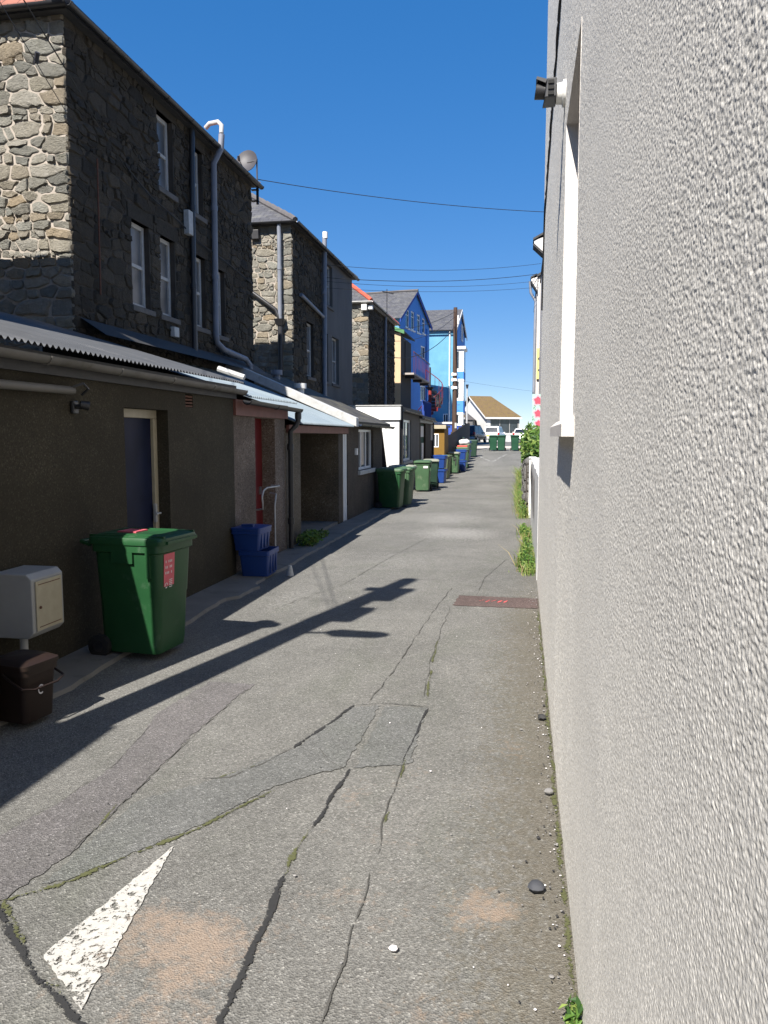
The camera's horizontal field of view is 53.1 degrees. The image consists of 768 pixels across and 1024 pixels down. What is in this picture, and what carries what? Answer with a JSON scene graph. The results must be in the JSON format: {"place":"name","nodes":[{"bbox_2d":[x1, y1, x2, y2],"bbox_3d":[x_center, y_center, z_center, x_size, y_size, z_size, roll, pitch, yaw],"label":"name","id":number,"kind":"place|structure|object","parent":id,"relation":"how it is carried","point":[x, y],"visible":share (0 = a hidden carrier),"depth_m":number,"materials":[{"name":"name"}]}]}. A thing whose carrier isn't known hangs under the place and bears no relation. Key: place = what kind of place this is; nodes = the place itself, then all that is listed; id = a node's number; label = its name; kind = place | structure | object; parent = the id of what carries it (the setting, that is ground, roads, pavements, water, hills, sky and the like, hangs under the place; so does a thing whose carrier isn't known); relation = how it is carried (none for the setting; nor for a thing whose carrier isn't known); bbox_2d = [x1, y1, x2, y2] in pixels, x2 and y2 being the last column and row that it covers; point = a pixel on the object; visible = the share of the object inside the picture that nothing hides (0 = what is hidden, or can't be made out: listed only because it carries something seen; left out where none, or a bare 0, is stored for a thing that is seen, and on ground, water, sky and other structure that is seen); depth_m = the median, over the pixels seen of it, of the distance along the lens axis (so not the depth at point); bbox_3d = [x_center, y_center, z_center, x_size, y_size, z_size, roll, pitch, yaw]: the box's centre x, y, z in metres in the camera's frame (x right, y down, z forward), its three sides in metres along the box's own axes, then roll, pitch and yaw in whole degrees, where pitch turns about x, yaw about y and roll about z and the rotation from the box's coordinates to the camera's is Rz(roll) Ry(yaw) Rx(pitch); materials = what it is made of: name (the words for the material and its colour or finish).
{"place":"outdoors","nodes":[
{"label":"outdoors","id":0,"kind":"place"},
{"bbox_2d":[0,507,393,726],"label":"pavement","id":1,"kind":"structure","parent":0,"point":[80,666],"depth_m":8.87,"materials":[{"name":"concrete"}]},
{"bbox_2d":[0,565,63,649],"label":"meter box","id":2,"kind":"object","parent":1,"relation":"on","point":[31,601],"visible":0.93,"depth_m":5.53,"materials":[{"name":"beige paint"}]},
{"bbox_2d":[35,574,62,631],"bbox_3d":[-2.466,0.666,5.664,0.019,0.365,0.310,1,6,10],"label":"door","id":3,"kind":"structure","parent":2,"relation":"in","point":[48,591],"depth_m":5.65,"materials":[{"name":"beige paint"}]},
{"bbox_2d":[0,649,64,723],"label":"food caddy","id":4,"kind":"object","parent":1,"relation":"on","point":[27,681],"visible":1,"depth_m":4.94,"materials":[{"name":"plastic"}]},
{"bbox_2d":[80,527,196,655],"bbox_3d":[-2.104,0.686,6.655,0.838,1.064,0.592,2,6,15],"label":"wheelie bin","id":5,"kind":"object","parent":1,"relation":"on","point":[143,575],"visible":0.99,"depth_m":6.42,"materials":[{"name":"plastic"}]},
{"bbox_2d":[238,546,278,576],"bbox_3d":[-1.677,0.659,10.320,0.420,0.340,0.500,1,6,8],"label":"recycling box","id":6,"kind":"object","parent":1,"relation":"on","point":[263,562],"visible":0.87,"depth_m":10.11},
{"bbox_2d":[231,524,271,550],"bbox_3d":[-1.764,0.319,10.251,0.408,0.345,0.469,1,6,12],"label":"recycling box","id":7,"kind":"object","parent":6,"relation":"on","point":[250,537],"visible":1,"depth_m":10.06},
{"bbox_2d":[256,485,279,545],"bbox_3d":[-1.710,0.177,11.268,0.179,1.122,0.903,1,6,10],"label":"grab rail","id":8,"kind":"object","parent":1,"relation":"on","point":[275,494],"visible":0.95,"depth_m":11.35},
{"bbox_2d":[296,529,323,546],"bbox_3d":[-1.262,0.440,13.176,0.461,0.332,0.923,1,6,10],"label":"weed tuft","id":9,"kind":"object","parent":1,"relation":"on","point":[309,537],"visible":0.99,"depth_m":12.99,"materials":[{"name":"green plant"}]},
{"bbox_2d":[382,433,386,466],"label":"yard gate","id":10,"kind":"structure","parent":1,"relation":"on","point":[383,459],"depth_m":21.19,"materials":[{"name":"white wood"}]},
{"bbox_2d":[374,467,407,507],"bbox_3d":[0.156,-0.619,19.942,0.838,1.060,0.592,2,6,16],"label":"wheelie bin","id":11,"kind":"object","parent":1,"relation":"on","point":[391,480],"visible":0.98,"depth_m":19.70,"materials":[{"name":"plastic"}]},
{"bbox_2d":[390,466,415,504],"bbox_3d":[0.410,-0.697,20.736,0.838,1.060,0.592,2,6,16],"label":"wheelie bin","id":12,"kind":"object","parent":1,"relation":"on","point":[408,485],"visible":0.38,"depth_m":20.48,"materials":[{"name":"plastic"}]},
{"bbox_2d":[0,449,591,1023],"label":"alley road","id":13,"kind":"structure","parent":0,"point":[456,929],"depth_m":3.88,"materials":[{"name":"asphalt"}]},
{"bbox_2d":[44,847,172,1008],"bbox_3d":[-1.099,1.579,3.020,0.249,0.001,1.012,0,6,2],"label":"road marking","id":14,"kind":"object","parent":13,"relation":"on","point":[110,937],"visible":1,"depth_m":2.88,"materials":[{"name":"paint"}]},
{"bbox_2d":[0,682,254,899],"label":"asphalt patch","id":15,"kind":"object","parent":13,"relation":"on","point":[60,830],"visible":1,"depth_m":4.00,"materials":[{"name":"asphalt"}]},
{"bbox_2d":[42,705,378,883],"bbox_3d":[-0.680,1.459,4.248,0.581,0.001,2.560,4,7,37],"label":"asphalt patch","id":16,"kind":"object","parent":13,"relation":"on","point":[152,820],"visible":1,"depth_m":3.99,"materials":[{"name":"asphalt"}]},
{"bbox_2d":[0,705,427,1023],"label":"road crack","id":17,"kind":"object","parent":13,"relation":"on","point":[69,1013],"visible":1,"depth_m":2.82,"materials":[{"name":"asphalt"}]},
{"bbox_2d":[3,540,530,1023],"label":"road joint","id":18,"kind":"object","parent":13,"relation":"on","point":[321,750],"visible":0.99,"depth_m":4.05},
{"bbox_2d":[0,587,571,1017],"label":"gravel","id":19,"kind":"structure","parent":13,"relation":"on","point":[556,915],"depth_m":3.61,"materials":[{"name":"gravel"}]},
{"bbox_2d":[1,613,577,1003],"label":"road moss","id":20,"kind":"object","parent":13,"relation":"on","point":[294,853],"visible":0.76,"depth_m":3.46,"materials":[{"name":"plant"}]},
{"bbox_2d":[558,993,582,1023],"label":"weed sprig","id":21,"kind":"object","parent":20,"relation":"on","point":[574,1011],"visible":1,"depth_m":2.41,"materials":[{"name":"green plant"}]},
{"bbox_2d":[353,706,426,767],"bbox_3d":[0.073,1.401,4.834,0.326,0.001,1.042,1,6,10],"label":"asphalt patch","id":22,"kind":"object","parent":13,"relation":"on","point":[389,743],"visible":1,"depth_m":4.77,"materials":[{"name":"asphalt"}]},
{"bbox_2d":[413,460,431,490],"bbox_3d":[1.337,-1.249,26.358,0.592,1.060,0.838,1,6,8],"label":"wheelie bin","id":23,"kind":"object","parent":13,"relation":"on","point":[422,474],"visible":0.95,"depth_m":26.04,"materials":[{"name":"plastic"}]},
{"bbox_2d":[423,459,438,487],"bbox_3d":[1.689,-1.382,27.711,0.592,1.060,0.838,0,6,2],"label":"wheelie bin","id":24,"kind":"object","parent":13,"relation":"on","point":[434,483],"visible":0.56,"depth_m":27.39,"materials":[{"name":"plastic"}]},
{"bbox_2d":[431,455,447,482],"bbox_3d":[2.245,-1.753,31.068,0.615,1.100,0.480,2,6,20],"label":"recycling box stack","id":25,"kind":"object","parent":13,"relation":"on","point":[442,472],"visible":0.7,"depth_m":30.85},
{"bbox_2d":[431,455,451,477],"bbox_3d":[2.574,-2.006,34.053,0.838,1.060,0.592,2,6,22],"label":"wheelie bin","id":26,"kind":"object","parent":13,"relation":"on","point":[448,464],"visible":0.27,"depth_m":33.86,"materials":[{"name":"plastic"}]},
{"bbox_2d":[447,452,460,472],"bbox_3d":[3.499,-2.470,38.354,0.592,1.060,0.838,1,6,13],"label":"wheelie bin","id":27,"kind":"object","parent":13,"relation":"on","point":[455,462],"visible":0.82,"depth_m":38.03,"materials":[{"name":"plastic"}]},
{"bbox_2d":[448,423,469,451],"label":"timber fence","id":28,"kind":"object","parent":13,"relation":"on","point":[456,436],"visible":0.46,"depth_m":44.81,"materials":[{"name":"grey wood"}]},
{"bbox_2d":[455,449,467,470],"bbox_3d":[3.949,-2.662,39.400,0.615,1.100,0.480,2,6,16],"label":"recycling box stack","id":29,"kind":"object","parent":13,"relation":"on","point":[462,463],"visible":0.69,"depth_m":39.18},
{"bbox_2d":[469,440,478,455],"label":"wheelie bin","id":30,"kind":"object","parent":13,"relation":"on","point":[474,447],"visible":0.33,"depth_m":47.27,"materials":[{"name":"plastic"}]},
{"bbox_2d":[489,435,496,450],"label":"wheelie bin","id":31,"kind":"object","parent":13,"relation":"on","point":[493,441],"visible":0.96,"depth_m":51.91,"materials":[{"name":"plastic"}]},
{"bbox_2d":[452,595,538,608],"bbox_3d":[1.274,1.019,8.726,0.953,0.001,0.570,1,6,10],"label":"trench patch","id":32,"kind":"object","parent":13,"relation":"on","point":[462,600],"visible":1,"depth_m":8.68,"materials":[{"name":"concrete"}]},
{"bbox_2d":[497,435,505,450],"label":"wheelie bin","id":33,"kind":"object","parent":13,"relation":"on","point":[501,439],"visible":1,"depth_m":51.81,"materials":[{"name":"plastic"}]},
{"bbox_2d":[510,435,519,450],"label":"wheelie bin","id":34,"kind":"object","parent":13,"relation":"on","point":[514,442],"visible":0.98,"depth_m":51.66,"materials":[{"name":"plastic"}]},
{"bbox_2d":[499,545,536,576],"bbox_3d":[1.949,0.673,10.987,0.689,0.354,1.413,1,6,10],"label":"weed clump","id":35,"kind":"object","parent":13,"relation":"on","point":[524,562],"visible":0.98,"depth_m":10.74,"materials":[{"name":"green plant"}]},
{"bbox_2d":[512,523,531,539],"bbox_3d":[2.694,0.350,14.451,0.522,0.282,1.170,0,6,-1],"label":"weed clump","id":36,"kind":"object","parent":13,"relation":"on","point":[524,531],"visible":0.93,"depth_m":14.30,"materials":[{"name":"green plant"}]},
{"bbox_2d":[516,537,533,555],"bbox_3d":[2.293,0.565,12.422,0.458,0.278,1.900,1,6,10],"label":"weed clump","id":37,"kind":"object","parent":13,"relation":"on","point":[526,543],"visible":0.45,"depth_m":12.55,"materials":[{"name":"green plant"}]},
{"bbox_2d":[528,879,544,892],"bbox_3d":[0.628,1.541,3.162,0.074,0.038,0.064,1,6,10],"label":"loose stone","id":38,"kind":"object","parent":13,"relation":"on","point":[536,885],"visible":1,"depth_m":3.15,"materials":[{"name":"stone"}]},
{"bbox_2d":[71,0,547,427],"label":"sky","id":39,"kind":"structure","parent":0,"point":[428,101],"materials":[{"name":"blue"}]},
{"bbox_2d":[418,367,442,414],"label":"spiral staircase","id":40,"kind":"structure","parent":0,"point":[433,395],"depth_m":50.64,"materials":[{"name":"red metal"}]},
{"bbox_2d":[347,441,646,1021],"bbox_3d":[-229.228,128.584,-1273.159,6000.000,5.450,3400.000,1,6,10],"label":"ground","id":41,"kind":"structure","parent":0,"point":[537,523],"depth_m":20.50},
{"bbox_2d":[0,312,247,658],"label":"lean to shed","id":42,"kind":"object","parent":41,"relation":"on","point":[139,444],"visible":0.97,"depth_m":6.96,"materials":[{"name":"galvanised steel"},{"name":"dark brown render"},{"name":"cream paint"}]},
{"bbox_2d":[70,401,89,413],"bbox_3d":[-2.560,-0.884,6.488,0.160,0.110,0.097,-1,6,-9],"label":"security light","id":43,"kind":"object","parent":42,"relation":"attached to","point":[75,406],"visible":1,"depth_m":6.46,"materials":[{"name":"black plastic"}]},
{"bbox_2d":[124,408,160,527],"bbox_3d":[-2.534,0.006,7.914,0.145,2.120,0.930,1,6,10],"label":"door","id":44,"kind":"structure","parent":42,"relation":"in","point":[140,425],"depth_m":8.03,"materials":[{"name":"blue paint"}]},
{"bbox_2d":[0,0,266,382],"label":"stone house","id":45,"kind":"structure","parent":41,"relation":"on","point":[149,250],"depth_m":12.18,"materials":[{"name":"stone"}]},
{"bbox_2d":[131,222,155,316],"bbox_3d":[-4.227,-4.183,13.212,0.222,1.520,0.800,1,6,10],"label":"window","id":46,"kind":"structure","parent":45,"relation":"in","point":[137,233],"depth_m":13.35,"materials":[{"name":"paint"}]},
{"bbox_2d":[156,114,178,202],"bbox_3d":[-4.041,-6.484,14.024,0.222,1.420,0.780,1,6,10],"label":"window","id":47,"kind":"structure","parent":45,"relation":"in","point":[163,187],"depth_m":14.18,"materials":[{"name":"paint"}]},
{"bbox_2d":[159,238,180,324],"bbox_3d":[-4.048,-4.281,14.206,0.222,1.520,0.790,1,6,10],"label":"window","id":48,"kind":"structure","parent":45,"relation":"in","point":[165,294],"depth_m":14.37,"materials":[{"name":"paint"}]},
{"bbox_2d":[195,153,207,224],"bbox_3d":[-3.798,-6.557,15.382,0.222,1.380,0.740,1,6,10],"label":"window","id":49,"kind":"structure","parent":45,"relation":"in","point":[199,217],"depth_m":15.61,"materials":[{"name":"paint"}]},
{"bbox_2d":[196,258,210,334],"bbox_3d":[-3.795,-4.419,15.612,0.222,1.520,0.780,1,6,10],"label":"window","id":50,"kind":"structure","parent":45,"relation":"in","point":[198,262],"depth_m":15.83,"materials":[{"name":"paint"}]},
{"bbox_2d":[218,272,228,341],"bbox_3d":[-3.605,-4.483,16.669,0.222,1.500,0.710,1,6,10],"label":"window","id":51,"kind":"structure","parent":45,"relation":"in","point":[222,338],"depth_m":16.87,"materials":[{"name":"paint"}]},
{"bbox_2d":[236,150,258,204],"bbox_3d":[-3.381,-8.061,18.396,0.507,1.304,0.629,5,8,43],"label":"satellite dish","id":52,"kind":"object","parent":45,"relation":"attached to","point":[247,160],"visible":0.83,"depth_m":18.48,"materials":[{"name":"grey metal"}]},
{"bbox_2d":[258,179,541,211],"bbox_3d":[0.933,-8.455,20.642,9.043,0.446,0.017,-3,6,-28],"label":"overhead cable","id":53,"kind":"object","parent":45,"relation":"attached to","point":[396,199],"visible":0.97,"depth_m":20.31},
{"bbox_2d":[145,365,302,572],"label":"porch shed","id":54,"kind":"structure","parent":41,"relation":"on","point":[259,447],"depth_m":11.88,"materials":[{"name":"paint"}]},
{"bbox_2d":[255,419,262,523],"bbox_3d":[-1.991,-0.348,11.563,0.070,2.110,0.900,1,6,10],"label":"door","id":55,"kind":"structure","parent":54,"relation":"in","point":[258,437],"depth_m":11.83,"materials":[{"name":"red paint"}]},
{"bbox_2d":[178,362,353,548],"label":"recessed shed","id":56,"kind":"structure","parent":41,"relation":"on","point":[320,474],"depth_m":16.11,"materials":[{"name":"paint"}]},
{"bbox_2d":[251,193,358,404],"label":"stone house","id":57,"kind":"structure","parent":41,"relation":"on","point":[302,320],"depth_m":22.54,"materials":[{"name":"stone"}]},
{"bbox_2d":[306,323,315,381],"bbox_3d":[-2.331,-4.955,23.768,0.222,1.750,0.960,1,6,10],"label":"window","id":58,"kind":"structure","parent":57,"relation":"in","point":[308,328],"depth_m":24.04,"materials":[{"name":"paint"}]},
{"bbox_2d":[321,267,333,311],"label":"window","id":59,"kind":"structure","parent":57,"relation":"in","point":[329,307],"depth_m":26.21,"materials":[{"name":"grey glass"}]},
{"bbox_2d":[332,338,340,387],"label":"window","id":60,"kind":"structure","parent":57,"relation":"in","point":[334,384],"depth_m":27.25,"materials":[{"name":"grey glass"}]},
{"bbox_2d":[327,281,533,286],"bbox_3d":[2.082,-8.405,27.944,9.830,1.111,0.012,-4,7,-34],"label":"overhead cable","id":61,"kind":"object","parent":57,"relation":"attached to","point":[428,286],"visible":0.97,"depth_m":27.71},
{"bbox_2d":[327,274,535,281],"bbox_3d":[2.073,-8.584,27.877,9.902,1.288,0.021,-4,7,-35],"label":"overhead cable","id":62,"kind":"object","parent":57,"relation":"attached to","point":[430,281],"visible":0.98,"depth_m":27.48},
{"bbox_2d":[332,287,536,291],"bbox_3d":[2.073,-8.161,27.918,9.901,1.091,0.012,-4,7,-35],"label":"overhead cable","id":63,"kind":"object","parent":57,"relation":"attached to","point":[419,291],"visible":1,"depth_m":27.35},
{"bbox_2d":[226,364,394,519],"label":"slate roofed shed","id":64,"kind":"structure","parent":41,"relation":"on","point":[364,446],"depth_m":18.23,"materials":[{"name":"grey concrete"}]},
{"bbox_2d":[358,429,375,474],"bbox_3d":[-0.469,-1.487,18.854,0.192,1.070,1.980,1,6,10],"label":"window","id":65,"kind":"structure","parent":64,"relation":"in","point":[364,435],"depth_m":19.09,"materials":[{"name":"plastic"}]},
{"bbox_2d":[352,284,399,404],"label":"stone house","id":66,"kind":"structure","parent":41,"relation":"on","point":[374,323],"depth_m":33.18,"materials":[{"name":"stone"}]},
{"bbox_2d":[348,405,423,486],"bbox_3d":[-0.215,-2.327,28.393,2.732,3.015,5.200,1,6,10],"label":"flat roofed extension","id":67,"kind":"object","parent":41,"relation":"on","point":[401,442],"visible":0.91,"depth_m":25.81,"materials":[{"name":"white paint"}]},
{"bbox_2d":[403,420,412,464],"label":"window","id":68,"kind":"structure","parent":67,"relation":"in","point":[406,428],"depth_m":27.82,"materials":[{"name":"plastic"}]},
{"bbox_2d":[365,289,432,410],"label":"blue gabled house","id":69,"kind":"structure","parent":41,"relation":"on","point":[406,310],"depth_m":53.06,"materials":[{"name":"paint"}]},
{"bbox_2d":[420,386,424,400],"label":"window","id":70,"kind":"structure","parent":69,"relation":"in","point":[422,388],"depth_m":55.33,"materials":[{"name":"glass"}]},
{"bbox_2d":[394,327,414,408],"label":"beige house","id":71,"kind":"structure","parent":41,"relation":"on","point":[402,393],"depth_m":42.55,"materials":[{"name":"paint"}]},
{"bbox_2d":[405,341,407,372],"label":"door","id":72,"kind":"structure","parent":71,"relation":"in","point":[406,344],"depth_m":43.70,"materials":[{"name":"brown wood"}]},
{"bbox_2d":[403,351,429,385],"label":"metal gallery","id":73,"kind":"object","parent":71,"relation":"attached to","point":[414,377],"visible":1,"depth_m":46.18,"materials":[{"name":"metal"}]},
{"bbox_2d":[419,416,436,459],"bbox_3d":[0.679,-2.700,33.284,2.762,2.800,4.730,1,6,10],"label":"dark extension","id":74,"kind":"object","parent":41,"relation":"on","point":[426,437],"visible":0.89,"depth_m":32.94,"materials":[{"name":"paint"}]},
{"bbox_2d":[421,424,423,459],"bbox_3d":[1.538,-2.503,32.143,0.080,2.370,1.600,1,6,10],"label":"door","id":75,"kind":"structure","parent":74,"relation":"in","point":[422,425],"depth_m":32.38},
{"bbox_2d":[434,425,449,454],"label":"mustard shed","id":76,"kind":"structure","parent":41,"relation":"on","point":[440,439],"depth_m":36.98,"materials":[{"name":"orange paint"}]},
{"bbox_2d":[433,422,451,434],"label":"blue outbuilding","id":77,"kind":"structure","parent":41,"relation":"on","point":[447,424],"depth_m":57.60,"materials":[{"name":"paint"}]},
{"bbox_2d":[426,309,467,425],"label":"blue seafront house","id":78,"kind":"structure","parent":41,"relation":"on","point":[441,359],"depth_m":60.47,"materials":[{"name":"paint"}]},
{"bbox_2d":[457,346,467,425],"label":"bay window","id":79,"kind":"structure","parent":78,"relation":"in","point":[461,350],"depth_m":60.52,"materials":[{"name":"white paint"}]},
{"bbox_2d":[451,307,459,432],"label":"telegraph pole","id":80,"kind":"object","parent":41,"relation":"on","point":[454,380],"visible":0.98,"depth_m":49.20,"materials":[{"name":"brown wood"}]},
{"bbox_2d":[465,411,475,424],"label":"grey garage","id":81,"kind":"structure","parent":41,"relation":"on","point":[471,420],"depth_m":93.98,"materials":[{"name":"paint"}]},
{"bbox_2d":[465,396,521,441],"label":"bungalow","id":82,"kind":"object","parent":41,"relation":"on","point":[484,411],"visible":0.54,"depth_m":97.01,"materials":[{"name":"tile"}]},
{"bbox_2d":[490,419,518,434],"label":"window","id":83,"kind":"structure","parent":82,"relation":"in","point":[508,426],"depth_m":96.66,"materials":[{"name":"glass"}]},
{"bbox_2d":[510,466,521,489],"bbox_3d":[5.440,-1.340,29.534,1.506,0.797,9.484,1,6,10],"label":"weed clump","id":84,"kind":"object","parent":41,"relation":"on","point":[518,475],"visible":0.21,"depth_m":30.16,"materials":[{"name":"green plant"}]},
{"bbox_2d":[510,482,522,506],"bbox_3d":[3.916,-0.539,22.211,0.901,0.602,5.710,1,6,10],"label":"weed clump","id":85,"kind":"object","parent":41,"relation":"on","point":[517,492],"visible":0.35,"depth_m":22.49,"materials":[{"name":"green plant"}]},
{"bbox_2d":[511,495,529,519],"bbox_3d":[3.331,-0.146,18.366,0.861,0.553,2.396,1,6,10],"label":"weed clump","id":86,"kind":"object","parent":41,"relation":"on","point":[521,511],"visible":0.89,"depth_m":17.89,"materials":[{"name":"green plant"}]},
{"bbox_2d":[521,457,536,506],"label":"rubble wall","id":87,"kind":"structure","parent":41,"relation":"on","point":[525,479],"depth_m":18.35,"materials":[{"name":"stone"}]},
{"bbox_2d":[519,422,539,462],"bbox_3d":[4.492,-2.035,22.742,1.042,1.420,7.941,1,6,10],"label":"hedge shrub","id":88,"kind":"object","parent":87,"relation":"on","point":[529,443],"visible":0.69,"depth_m":20.37,"materials":[{"name":"green plant"}]},
{"bbox_2d":[528,457,538,579],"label":"white wall","id":89,"kind":"structure","parent":41,"relation":"on","point":[533,486],"depth_m":12.74,"materials":[{"name":"paint"}]},
{"bbox_2d":[529,272,540,393],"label":"gabled house","id":90,"kind":"structure","parent":41,"relation":"on","point":[536,333],"depth_m":31.11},
{"bbox_2d":[532,392,540,427],"bbox_3d":[4.731,-2.514,22.812,0.680,2.080,0.063,1,6,10],"label":"floral banner","id":91,"kind":"object","parent":90,"relation":"attached to","point":[536,409],"visible":0.32,"depth_m":22.77,"materials":[{"name":"white fabric"}]},
{"bbox_2d":[536,348,538,378],"bbox_3d":[6.388,-5.998,31.054,0.430,1.240,0.090,1,6,10],"label":"yellow sign","id":92,"kind":"object","parent":90,"relation":"attached to","point":[537,371],"visible":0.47,"depth_m":31.07,"materials":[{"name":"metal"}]},
{"bbox_2d":[537,0,767,1023],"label":"roughcast house","id":93,"kind":"structure","parent":41,"relation":"on","point":[652,563],"depth_m":1.24,"materials":[{"name":"roughcast render"},{"name":"white paint"}]},
{"bbox_2d":[534,76,565,107],"bbox_3d":[0.998,-2.519,4.622,0.183,0.160,0.168,1,6,10],"label":"security light","id":94,"kind":"object","parent":93,"relation":"attached to","point":[551,92],"visible":0.98,"depth_m":4.57,"materials":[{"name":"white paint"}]},
{"bbox_2d":[550,416,573,435],"bbox_3d":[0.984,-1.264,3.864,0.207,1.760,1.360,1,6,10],"label":"window sill","id":95,"kind":"structure","parent":93,"relation":"in","point":[565,427],"depth_m":3.30,"materials":[{"name":"paint"}]},
{"bbox_2d":[477,446,519,447],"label":"seafront pavement","id":96,"kind":"structure","parent":0,"point":[489,446],"depth_m":58.75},
{"bbox_2d":[466,384,468,422],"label":"street lamp","id":97,"kind":"object","parent":96,"relation":"on","point":[467,385],"visible":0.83,"depth_m":59.23,"materials":[{"name":"metal"}]},
{"bbox_2d":[477,442,520,445],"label":"seafront road","id":98,"kind":"structure","parent":0,"point":[488,443],"depth_m":66.78,"materials":[{"name":"asphalt"}]},
{"bbox_2d":[470,425,486,442],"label":"parked car","id":99,"kind":"object","parent":98,"relation":"on","point":[477,432],"visible":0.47,"depth_m":76.86,"materials":[{"name":"metal"}]},
{"bbox_2d":[484,426,504,441],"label":"parked car","id":100,"kind":"object","parent":98,"relation":"on","point":[493,430],"visible":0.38,"depth_m":81.92,"materials":[{"name":"white metal"}]},
{"bbox_2d":[513,428,526,439],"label":"parked car","id":101,"kind":"object","parent":98,"relation":"on","point":[517,431],"visible":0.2,"depth_m":80.55,"materials":[{"name":"white metal"}]},
{"bbox_2d":[533,232,542,393],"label":"gabled house","id":102,"kind":"structure","parent":0,"point":[538,244],"depth_m":26.79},
{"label":"low flat block","id":103,"kind":"object","parent":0,"visible":0},
{"bbox_2d":[422,400,430,416],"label":"roof railing","id":104,"kind":"object","parent":103,"relation":"on","point":[426,407],"visible":0.65,"depth_m":45.48,"materials":[{"name":"metal"}]},
{"bbox_3d":[-2.484,-2.453,2.666,1.190,8.100,0.420,1,6,10],"label":"utility pole","id":105,"kind":"object","parent":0,"visible":0},
{"bbox_2d":[0,2,65,110],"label":"overhead cable","id":106,"kind":"object","parent":105,"relation":"attached to","point":[32,56],"visible":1,"depth_m":9.03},
{"bbox_2d":[23,0,126,169],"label":"overhead cable","id":107,"kind":"object","parent":105,"relation":"attached to","point":[70,77],"visible":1,"depth_m":9.10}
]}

